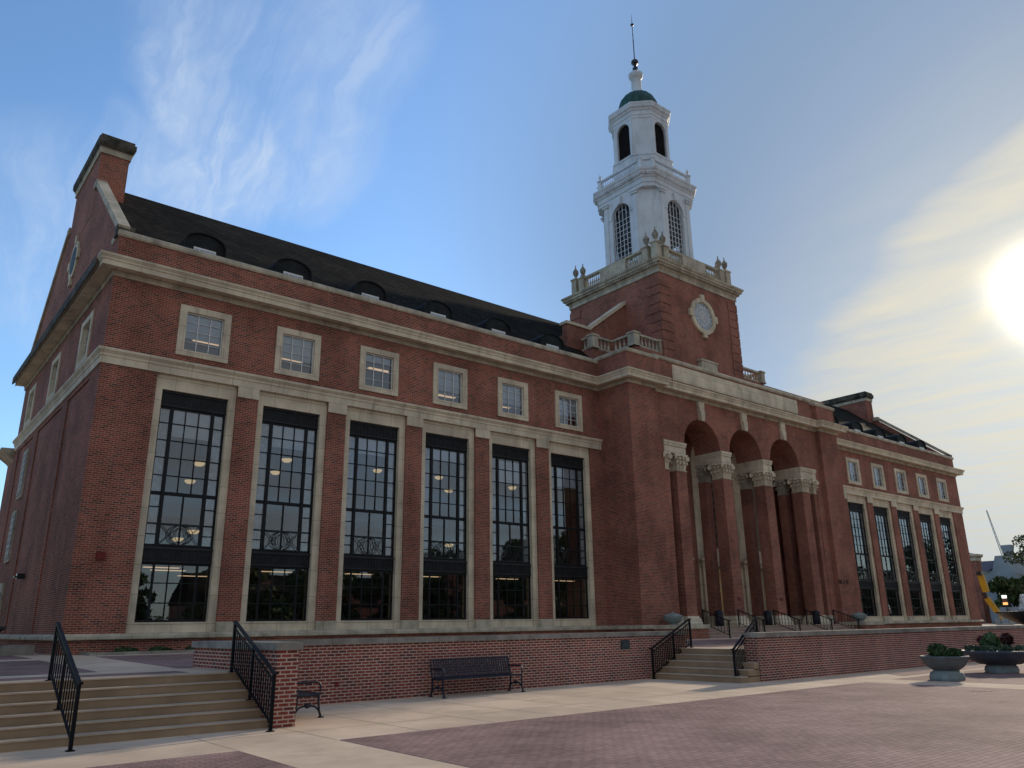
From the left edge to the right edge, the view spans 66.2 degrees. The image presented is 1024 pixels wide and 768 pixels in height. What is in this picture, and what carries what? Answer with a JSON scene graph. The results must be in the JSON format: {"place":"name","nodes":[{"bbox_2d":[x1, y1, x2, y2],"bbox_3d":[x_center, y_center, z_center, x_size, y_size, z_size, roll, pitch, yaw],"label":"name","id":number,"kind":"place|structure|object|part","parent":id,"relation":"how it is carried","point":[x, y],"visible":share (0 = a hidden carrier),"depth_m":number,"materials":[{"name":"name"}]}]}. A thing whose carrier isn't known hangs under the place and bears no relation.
{"place":"outdoors","nodes":[
{"label":"outdoors","id":0,"kind":"place"},
{"bbox_2d":[0,624,1021,681],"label":"terrace","id":1,"kind":"structure","parent":0,"point":[99,665],"depth_m":17.52,"materials":[{"name":"concrete"}]},
{"bbox_2d":[0,626,34,655],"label":"planter box","id":2,"kind":"object","parent":1,"relation":"on","point":[11,650],"visible":0.82,"depth_m":23.81,"materials":[{"name":"grey stone"}]},
{"bbox_2d":[79,650,193,655],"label":"bed kerb","id":3,"kind":"structure","parent":1,"relation":"on","point":[131,652],"depth_m":23.37,"materials":[{"name":"stone"}]},
{"bbox_2d":[0,639,743,680],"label":"terrace paver","id":4,"kind":"object","parent":1,"relation":"on","point":[14,668],"visible":0.34,"depth_m":18.81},
{"bbox_2d":[0,16,984,654],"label":"library building","id":5,"kind":"structure","parent":1,"relation":"on","point":[648,448],"depth_m":35.53,"materials":[{"name":"red brick"}]},
{"bbox_2d":[0,583,5,613],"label":"side door","id":6,"kind":"structure","parent":5,"relation":"in","point":[2,586],"depth_m":33.66,"materials":[{"name":"stone"}]},
{"bbox_2d":[4,509,18,562],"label":"side window","id":7,"kind":"structure","parent":5,"relation":"in","point":[13,521],"depth_m":34.48,"materials":[{"name":"glass"}]},
{"bbox_2d":[16,448,29,499],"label":"side window","id":8,"kind":"structure","parent":5,"relation":"in","point":[26,454],"depth_m":34.98,"materials":[{"name":"stone"}]},
{"bbox_2d":[23,382,37,428],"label":"upper window","id":9,"kind":"structure","parent":5,"relation":"in","point":[32,393],"depth_m":37.38,"materials":[{"name":"stone"}]},
{"bbox_2d":[45,351,61,403],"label":"upper window","id":10,"kind":"structure","parent":5,"relation":"in","point":[55,368],"depth_m":33.35,"materials":[{"name":"stone"}]},
{"bbox_2d":[75,310,94,370],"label":"upper window","id":11,"kind":"structure","parent":5,"relation":"in","point":[86,330],"depth_m":29.22,"materials":[{"name":"stone"}]},
{"bbox_2d":[142,565,181,568],"bbox_3d":[-11.953,6.245,26.809,1.240,0.051,0.300,13,-22,-37],"label":"ceiling light","id":12,"kind":"object","parent":5,"relation":"attached to","point":[145,566],"visible":0.93,"depth_m":26.68,"materials":[{"name":"white"}]},
{"bbox_2d":[149,568,186,570],"bbox_3d":[-12.310,6.657,28.133,1.240,0.051,0.300,13,-22,-37],"label":"ceiling light","id":13,"kind":"object","parent":5,"relation":"attached to","point":[169,569],"visible":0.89,"depth_m":28.05,"materials":[{"name":"white"}]},
{"bbox_2d":[172,503,183,541],"bbox_3d":[-12.894,5.359,30.486,0.430,1.500,0.419,13,-22,-37],"label":"pendant lamp","id":14,"kind":"object","parent":5,"relation":"hanging from","point":[181,539],"visible":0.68,"depth_m":30.23,"materials":[{"name":"brown"}]},
{"bbox_2d":[125,373,236,632],"bbox_3d":[-11.241,4.009,26.846,2.802,8.542,0.500,13,-22,-37],"label":"tall window","id":15,"kind":"structure","parent":5,"relation":"in","point":[200,410],"depth_m":26.93,"materials":[{"name":"stone"}]},
{"bbox_2d":[184,447,195,483],"bbox_3d":[-12.707,3.219,31.194,0.430,1.500,0.419,13,-22,-37],"label":"pendant lamp","id":16,"kind":"object","parent":5,"relation":"hanging from","point":[187,481],"visible":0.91,"depth_m":30.93,"materials":[{"name":"brown glass"}]},
{"bbox_2d":[176,574,206,576],"bbox_3d":[-12.687,7.632,31.293,1.240,0.051,0.300,13,-22,-37],"label":"ceiling light","id":17,"kind":"object","parent":5,"relation":"attached to","point":[192,575],"visible":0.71,"depth_m":31.27,"materials":[{"name":"white"}]},
{"bbox_2d":[189,500,198,533],"bbox_3d":[-11.758,4.820,29.193,0.430,1.500,0.419,13,-22,-37],"label":"pendant lamp","id":18,"kind":"object","parent":5,"relation":"hanging from","point":[194,530],"visible":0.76,"depth_m":28.92,"materials":[{"name":"brown"}]},
{"bbox_2d":[193,440,204,466],"bbox_3d":[-11.831,2.393,29.905,0.430,1.500,0.419,13,-22,-37],"label":"pendant lamp","id":19,"kind":"object","parent":5,"relation":"hanging from","point":[199,464],"visible":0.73,"depth_m":29.61,"materials":[{"name":"brown glass"}]},
{"bbox_2d":[175,304,231,363],"bbox_3d":[-11.152,-1.770,28.401,1.828,1.884,0.280,13,-22,-37],"label":"upper window","id":20,"kind":"structure","parent":5,"relation":"in","point":[195,323],"depth_m":28.45,"materials":[{"name":"stone"}]},
{"bbox_2d":[191,339,218,345],"bbox_3d":[-12.789,-1.745,32.979,1.240,0.051,0.300,13,-22,-37],"label":"ceiling light","id":21,"kind":"object","parent":5,"relation":"attached to","point":[204,342],"visible":0.36,"depth_m":32.91,"materials":[{"name":"white"}]},
{"bbox_2d":[270,455,279,474],"bbox_3d":[-10.069,3.140,33.615,0.430,1.500,0.419,13,-22,-37],"label":"pendant lamp","id":22,"kind":"object","parent":5,"relation":"hanging from","point":[273,472],"visible":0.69,"depth_m":33.31,"materials":[{"name":"brown glass"}]},
{"bbox_2d":[258,570,292,572],"bbox_3d":[-8.890,7.053,29.582,1.240,0.051,0.300,13,-22,-37],"label":"ceiling light","id":23,"kind":"object","parent":5,"relation":"attached to","point":[275,571],"visible":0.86,"depth_m":29.45,"materials":[{"name":"white"}]},
{"bbox_2d":[240,391,326,630],"bbox_3d":[-8.458,4.640,29.029,2.802,8.542,0.500,13,-22,-37],"label":"tall window","id":24,"kind":"structure","parent":5,"relation":"in","point":[295,423],"depth_m":29.14,"materials":[{"name":"stone"}]},
{"bbox_2d":[282,449,291,462],"bbox_3d":[-9.166,2.472,32.163,0.430,1.500,0.419,13,-22,-37],"label":"pendant lamp","id":25,"kind":"object","parent":5,"relation":"hanging from","point":[286,460],"visible":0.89,"depth_m":31.85,"materials":[{"name":"brown glass"}]},
{"bbox_2d":[273,326,321,380],"bbox_3d":[-8.369,-1.139,30.584,1.828,1.884,0.280,13,-22,-37],"label":"upper window","id":26,"kind":"structure","parent":5,"relation":"in","point":[291,344],"depth_m":30.64,"materials":[{"name":"stone"}]},
{"bbox_2d":[343,572,374,574],"bbox_3d":[-6.130,7.602,31.501,1.240,0.051,0.300,13,-22,-37],"label":"ceiling light","id":27,"kind":"object","parent":5,"relation":"attached to","point":[359,573],"visible":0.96,"depth_m":31.49,"materials":[{"name":"white"}]},
{"bbox_2d":[336,406,404,629],"bbox_3d":[-5.675,5.270,31.213,2.802,8.542,0.500,13,-22,-37],"label":"tall window","id":28,"kind":"structure","parent":5,"relation":"in","point":[381,434],"depth_m":31.34,"materials":[{"name":"stone"}]},
{"bbox_2d":[366,366,388,372],"bbox_3d":[-6.207,-0.671,36.786,1.240,0.051,0.300,13,-22,-37],"label":"ceiling light","id":29,"kind":"object","parent":5,"relation":"attached to","point":[377,369],"visible":0.68,"depth_m":36.67,"materials":[{"name":"white"}]},
{"bbox_2d":[373,464,381,472],"bbox_3d":[-6.073,3.285,35.638,0.430,1.500,0.419,13,-22,-37],"label":"pendant lamp","id":30,"kind":"object","parent":5,"relation":"hanging from","point":[378,470],"visible":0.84,"depth_m":35.33,"materials":[{"name":"brown glass"}]},
{"bbox_2d":[358,345,398,396],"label":"upper window","id":31,"kind":"structure","parent":5,"relation":"in","point":[374,355],"depth_m":32.82,"materials":[{"name":"stone"}]},
{"bbox_2d":[419,420,473,628],"bbox_3d":[-2.892,5.901,33.396,2.802,8.542,0.500,13,-22,-37],"label":"tall window","id":32,"kind":"structure","parent":5,"relation":"in","point":[451,444],"depth_m":33.54,"materials":[{"name":"stone"}]},
{"bbox_2d":[438,393,456,398],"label":"ceiling light","id":33,"kind":"object","parent":5,"relation":"attached to","point":[442,395],"visible":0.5,"depth_m":41.14,"materials":[{"name":"white"}]},
{"bbox_2d":[445,514,453,546],"bbox_3d":[-2.890,6.752,36.174,0.430,1.500,0.419,13,-22,-37],"label":"pendant lamp","id":34,"kind":"object","parent":5,"relation":"hanging from","point":[447,544],"visible":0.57,"depth_m":35.87,"materials":[{"name":"brown"}]},
{"bbox_2d":[432,362,467,409],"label":"upper window","id":35,"kind":"structure","parent":5,"relation":"in","point":[447,378],"depth_m":35.04,"materials":[{"name":"stone"}]},
{"bbox_2d":[497,377,528,421],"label":"upper window","id":36,"kind":"structure","parent":5,"relation":"in","point":[510,392],"depth_m":37.21,"materials":[{"name":"stone"}]},
{"bbox_2d":[489,432,538,626],"bbox_3d":[-0.108,6.531,35.579,2.802,8.542,0.500,13,-22,-37],"label":"tall window","id":37,"kind":"structure","parent":5,"relation":"in","point":[501,446],"depth_m":35.81,"materials":[{"name":"stone"}]},
{"bbox_2d":[554,390,582,431],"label":"upper window","id":38,"kind":"structure","parent":5,"relation":"in","point":[566,404],"depth_m":39.42,"materials":[{"name":"stone"}]},
{"bbox_2d":[549,442,595,625],"bbox_3d":[2.675,7.162,37.763,2.802,8.542,0.500,13,-22,-37],"label":"tall window","id":39,"kind":"structure","parent":5,"relation":"in","point":[570,464],"depth_m":38.00,"materials":[{"name":"stone"}]},
{"bbox_2d":[663,612,682,624],"bbox_3d":[7.480,10.874,36.494,0.940,0.580,0.940,13,-22,-37],"label":"urn","id":40,"kind":"object","parent":5,"relation":"on","point":[672,618],"visible":1,"depth_m":36.21,"materials":[{"name":"grey stone"}]},
{"bbox_2d":[711,477,723,609],"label":"arched window","id":41,"kind":"structure","parent":5,"relation":"in","point":[711,477],"depth_m":45.69,"materials":[{"name":"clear glass"}]},
{"bbox_2d":[714,610,723,625],"bbox_3d":[10.492,11.855,39.778,0.520,0.770,0.520,13,-22,-37],"label":"litter bin","id":42,"kind":"object","parent":5,"relation":"on","point":[719,613],"visible":0.85,"depth_m":39.62,"materials":[{"name":"black plastic"}]},
{"bbox_2d":[761,572,765,610],"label":"arched window","id":43,"kind":"structure","parent":5,"relation":"in","point":[761,572],"depth_m":47.83,"materials":[{"name":"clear glass"}]},
{"bbox_2d":[763,610,772,624],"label":"litter bin","id":44,"kind":"object","parent":5,"relation":"on","point":[768,617],"visible":0.84,"depth_m":42.23,"materials":[{"name":"black plastic"}]},
{"bbox_2d":[812,610,820,623],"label":"litter bin","id":45,"kind":"object","parent":5,"relation":"on","point":[815,617],"visible":0.73,"depth_m":45.15,"materials":[{"name":"black plastic"}]},
{"bbox_2d":[845,457,861,485],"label":"upper window","id":46,"kind":"structure","parent":5,"relation":"in","point":[852,465],"depth_m":56.37,"materials":[{"name":"stone"}]},
{"bbox_2d":[851,612,866,621],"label":"urn","id":47,"kind":"object","parent":5,"relation":"on","point":[861,617],"visible":0.94,"depth_m":46.55,"materials":[{"name":"grey stone"}]},
{"bbox_2d":[847,494,882,620],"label":"tall window","id":48,"kind":"structure","parent":5,"relation":"in","point":[857,508],"depth_m":55.06,"materials":[{"name":"stone"}]},
{"bbox_2d":[870,463,885,489],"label":"upper window","id":49,"kind":"structure","parent":5,"relation":"in","point":[877,472],"depth_m":58.57,"materials":[{"name":"stone"}]},
{"bbox_2d":[873,499,907,620],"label":"tall window","id":50,"kind":"structure","parent":5,"relation":"in","point":[882,512],"depth_m":57.23,"materials":[{"name":"stone"}]},
{"bbox_2d":[893,468,908,494],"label":"upper window","id":51,"kind":"structure","parent":5,"relation":"in","point":[897,472],"depth_m":60.76,"materials":[{"name":"stone"}]},
{"bbox_2d":[896,503,929,620],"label":"tall window","id":52,"kind":"structure","parent":5,"relation":"in","point":[905,518],"depth_m":59.45,"materials":[{"name":"stone"}]},
{"bbox_2d":[915,473,929,498],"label":"upper window","id":53,"kind":"structure","parent":5,"relation":"in","point":[921,480],"depth_m":62.94,"materials":[{"name":"stone"}]},
{"bbox_2d":[918,507,950,619],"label":"tall window","id":54,"kind":"structure","parent":5,"relation":"in","point":[926,516],"depth_m":61.67,"materials":[{"name":"stone"}]},
{"bbox_2d":[935,478,948,501],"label":"upper window","id":55,"kind":"structure","parent":5,"relation":"in","point":[941,485],"depth_m":65.15,"materials":[{"name":"stone"}]},
{"bbox_2d":[939,510,970,619],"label":"tall window","id":56,"kind":"structure","parent":5,"relation":"in","point":[946,519],"depth_m":63.88,"materials":[{"name":"stone"}]},
{"bbox_2d":[709,624,860,637],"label":"steps","id":57,"kind":"structure","parent":1,"relation":"on","point":[736,631],"depth_m":40.60,"materials":[{"name":"beige stone"}]},
{"bbox_2d":[701,609,730,637],"bbox_3d":[9.767,11.434,37.532,0.110,1.319,1.642,13,-22,-37],"label":"handrail","id":58,"kind":"object","parent":57,"relation":"on","point":[703,616],"visible":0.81,"depth_m":37.49,"materials":[{"name":"black metal"}]},
{"bbox_2d":[737,610,765,631],"bbox_3d":[11.975,11.934,39.263,0.110,1.319,1.642,13,-22,-37],"label":"handrail","id":59,"kind":"object","parent":57,"relation":"on","point":[739,621],"visible":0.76,"depth_m":39.49,"materials":[{"name":"black metal"}]},
{"bbox_2d":[773,610,801,630],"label":"handrail","id":60,"kind":"object","parent":57,"relation":"on","point":[775,623],"visible":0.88,"depth_m":41.26,"materials":[{"name":"black metal"}]},
{"bbox_2d":[805,610,832,629],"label":"handrail","id":61,"kind":"object","parent":57,"relation":"on","point":[807,621],"visible":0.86,"depth_m":43.19,"materials":[{"name":"black metal"}]},
{"bbox_2d":[832,610,859,629],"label":"handrail","id":62,"kind":"object","parent":57,"relation":"on","point":[834,618],"visible":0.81,"depth_m":44.87,"materials":[{"name":"black metal"}]},
{"bbox_2d":[976,571,1013,624],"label":"boom lift","id":63,"kind":"object","parent":1,"relation":"on","point":[986,590],"visible":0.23,"depth_m":80.12,"materials":[{"name":"yellow paint"}]},
{"bbox_2d":[999,607,1009,623],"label":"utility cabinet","id":64,"kind":"object","parent":1,"relation":"on","point":[1004,609],"visible":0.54,"depth_m":92.31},
{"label":"door","id":65,"kind":"part","parent":64,"relation":"part of","materials":[{"name":"grey metal"}]},
{"bbox_2d":[1001,595,1009,623],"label":"street signal","id":66,"kind":"object","parent":1,"relation":"on","point":[1005,600],"visible":0.78,"depth_m":91.89,"materials":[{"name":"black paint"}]},
{"bbox_2d":[1010,607,1018,623],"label":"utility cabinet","id":67,"kind":"object","parent":1,"relation":"on","point":[1013,608],"visible":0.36,"depth_m":91.60,"materials":[{"name":"grey metal"}]},
{"label":"soil","id":68,"kind":"structure","parent":1,"relation":"on","visible":0},
{"bbox_2d":[113,646,138,651],"bbox_3d":[-11.689,8.080,23.844,0.728,0.281,0.472,13,-22,-37],"label":"shrub","id":69,"kind":"object","parent":68,"relation":"on","point":[123,649],"visible":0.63,"depth_m":23.76,"materials":[{"name":"green plant"}]},
{"bbox_2d":[148,645,172,650],"bbox_3d":[-10.931,8.258,24.437,0.740,0.282,0.461,13,-22,-37],"label":"shrub","id":70,"kind":"object","parent":68,"relation":"on","point":[158,648],"visible":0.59,"depth_m":24.33,"materials":[{"name":"green plant"}]},
{"bbox_2d":[185,646,193,649],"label":"shrub","id":71,"kind":"object","parent":68,"relation":"on","point":[189,648],"visible":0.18,"depth_m":24.91,"materials":[{"name":"green plant"}]},
{"bbox_2d":[0,662,1023,767],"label":"plaza pavement","id":72,"kind":"structure","parent":0,"point":[295,748],"depth_m":14.69,"materials":[{"name":"concrete"}]},
{"bbox_2d":[0,671,267,752],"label":"steps","id":73,"kind":"structure","parent":72,"relation":"on","point":[122,708],"depth_m":13.02,"materials":[{"name":"concrete"}]},
{"bbox_2d":[45,622,82,751],"bbox_3d":[-7.030,4.661,12.327,0.120,1.805,2.332,13,-22,-37],"label":"handrail","id":74,"kind":"object","parent":73,"relation":"on","point":[69,662],"visible":1,"depth_m":12.25,"materials":[{"name":"black metal"}]},
{"bbox_2d":[227,621,278,731],"bbox_3d":[-4.683,5.193,14.168,0.112,1.805,2.252,12,-21,-37],"label":"handrail","id":75,"kind":"object","parent":73,"relation":"on","point":[251,652],"visible":1,"depth_m":14.09,"materials":[{"name":"black metal"}]},
{"bbox_2d":[296,681,323,717],"bbox_3d":[-4.692,6.244,15.971,0.684,0.874,2.580,13,-22,-37],"label":"bench","id":76,"kind":"object","parent":72,"relation":"on","point":[302,694],"visible":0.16,"depth_m":15.11,"materials":[{"name":"black metal"}]},
{"bbox_2d":[191,631,686,728],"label":"retaining wall","id":77,"kind":"structure","parent":72,"relation":"on","point":[352,670],"depth_m":19.52,"materials":[{"name":"brick"}]},
{"bbox_2d":[428,656,525,698],"bbox_3d":[-0.854,7.372,19.823,2.580,0.874,0.684,13,-22,-37],"label":"bench","id":78,"kind":"object","parent":72,"relation":"on","point":[444,672],"visible":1,"depth_m":19.95,"materials":[{"name":"black metal"}]},
{"bbox_2d":[650,648,760,682],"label":"steps","id":79,"kind":"structure","parent":72,"relation":"on","point":[698,664],"depth_m":23.72,"materials":[{"name":"concrete"}]},
{"bbox_2d":[649,618,693,678],"bbox_3d":[5.099,8.424,25.114,2.122,1.785,0.110,13,-22,-37],"label":"handrail","id":80,"kind":"object","parent":79,"relation":"on","point":[673,643],"visible":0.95,"depth_m":25.10,"materials":[{"name":"black metal"}]},
{"bbox_2d":[731,617,758,675],"bbox_3d":[6.910,7.808,23.191,0.129,1.785,2.006,-14,-22,37],"label":"handrail","id":81,"kind":"object","parent":79,"relation":"on","point":[735,662],"visible":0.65,"depth_m":22.86,"materials":[{"name":"black metal"}]},
{"bbox_2d":[741,625,1023,681],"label":"retaining wall","id":82,"kind":"structure","parent":72,"relation":"on","point":[789,655],"depth_m":25.82,"materials":[{"name":"brick"}]},
{"bbox_2d":[0,0,1023,560],"label":"sky","id":83,"kind":"structure","parent":0,"point":[856,167],"materials":[{"name":"blue"}]},
{"bbox_2d":[87,664,1023,767],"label":"paver field","id":84,"kind":"structure","parent":0,"point":[873,725],"depth_m":11.96,"materials":[{"name":"brown brick"}]},
{"bbox_2d":[919,655,969,680],"bbox_3d":[12.298,8.045,22.284,1.280,0.645,1.280,13,-22,-37],"label":"planter","id":85,"kind":"object","parent":84,"relation":"on","point":[945,668],"visible":0.98,"depth_m":21.91,"materials":[{"name":"grey stone"}]},
{"bbox_2d":[927,642,948,656],"bbox_3d":[12.177,7.624,22.448,0.644,0.483,0.631,13,-22,-37],"label":"shrub","id":86,"kind":"object","parent":85,"relation":"in","point":[936,649],"visible":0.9,"depth_m":22.33,"materials":[{"name":"green plant"}]},
{"bbox_2d":[946,647,963,656],"bbox_3d":[12.508,7.617,22.224,0.527,0.366,0.475,13,-22,-37],"label":"shrub","id":87,"kind":"object","parent":85,"relation":"in","point":[952,652],"visible":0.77,"depth_m":22.14,"materials":[{"name":"green plant"}]},
{"bbox_2d":[962,650,1023,672],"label":"planter","id":88,"kind":"object","parent":84,"relation":"on","point":[1001,661],"visible":0.86,"depth_m":24.61,"materials":[{"name":"stone"}]},
{"bbox_2d":[964,644,979,650],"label":"shrub","id":89,"kind":"object","parent":88,"relation":"in","point":[972,647],"visible":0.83,"depth_m":25.38,"materials":[{"name":"green plant"}]},
{"bbox_2d":[979,644,996,650],"bbox_3d":[15.157,8.429,25.012,0.555,0.318,0.497,5,-18,-17],"label":"shrub","id":90,"kind":"object","parent":88,"relation":"in","point":[986,647],"visible":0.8,"depth_m":24.90,"materials":[{"name":"green plant"}]},
{"bbox_2d":[979,631,1000,648],"bbox_3d":[15.454,8.337,25.435,0.766,0.715,0.661,13,-22,-37],"label":"shrub","id":91,"kind":"object","parent":88,"relation":"on","point":[992,639],"visible":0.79,"depth_m":25.32,"materials":[{"name":"green plant"}]},
{"bbox_2d":[976,632,1015,645],"bbox_3d":[15.631,8.345,25.399,1.120,0.668,0.489,-7,-18,18],"label":"shrub","id":92,"kind":"object","parent":88,"relation":"in","point":[1006,638],"visible":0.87,"depth_m":25.25,"materials":[{"name":"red plant"}]},
{"bbox_2d":[996,645,1014,650],"bbox_3d":[15.549,8.345,24.746,0.572,0.296,0.507,13,-22,-37],"label":"shrub","id":93,"kind":"object","parent":88,"relation":"in","point":[1003,648],"visible":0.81,"depth_m":24.65,"materials":[{"name":"green plant"}]},
{"bbox_2d":[1014,645,1023,650],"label":"shrub","id":94,"kind":"object","parent":88,"relation":"in","point":[1018,647],"visible":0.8,"depth_m":24.75,"materials":[{"name":"green plant"}]},
{"bbox_2d":[995,594,1023,624],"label":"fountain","id":95,"kind":"object","parent":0,"point":[1016,616],"visible":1,"depth_m":56.79,"materials":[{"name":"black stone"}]},
{"bbox_2d":[1002,535,1023,593],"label":"tree","id":96,"kind":"object","parent":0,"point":[1020,555],"visible":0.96,"depth_m":81.04,"materials":[{"name":"green plant"}]},
{"label":"lawn","id":97,"kind":"structure","parent":0,"visible":0},
{"bbox_2d":[969,553,991,623],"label":"brick building","id":98,"kind":"structure","parent":97,"relation":"on","point":[984,609],"depth_m":106.45,"materials":[{"name":"brick"}]},
{"bbox_2d":[986,510,1003,554],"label":"crane","id":99,"kind":"object","parent":97,"relation":"on","point":[994,532],"visible":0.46,"depth_m":239.23,"materials":[{"name":"white metal"}]},
{"bbox_2d":[981,545,1023,621],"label":"gabled house","id":100,"kind":"structure","parent":97,"relation":"on","point":[998,566],"depth_m":137.17,"materials":[{"name":"stone"}]},
{"label":"ground","id":101,"kind":"structure","parent":0,"visible":0},
{"bbox_2d":[987,575,1022,609],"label":"tree","id":102,"kind":"object","parent":101,"relation":"on","point":[1002,585],"visible":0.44,"depth_m":101.97,"materials":[{"name":"green plant"}]}
]}

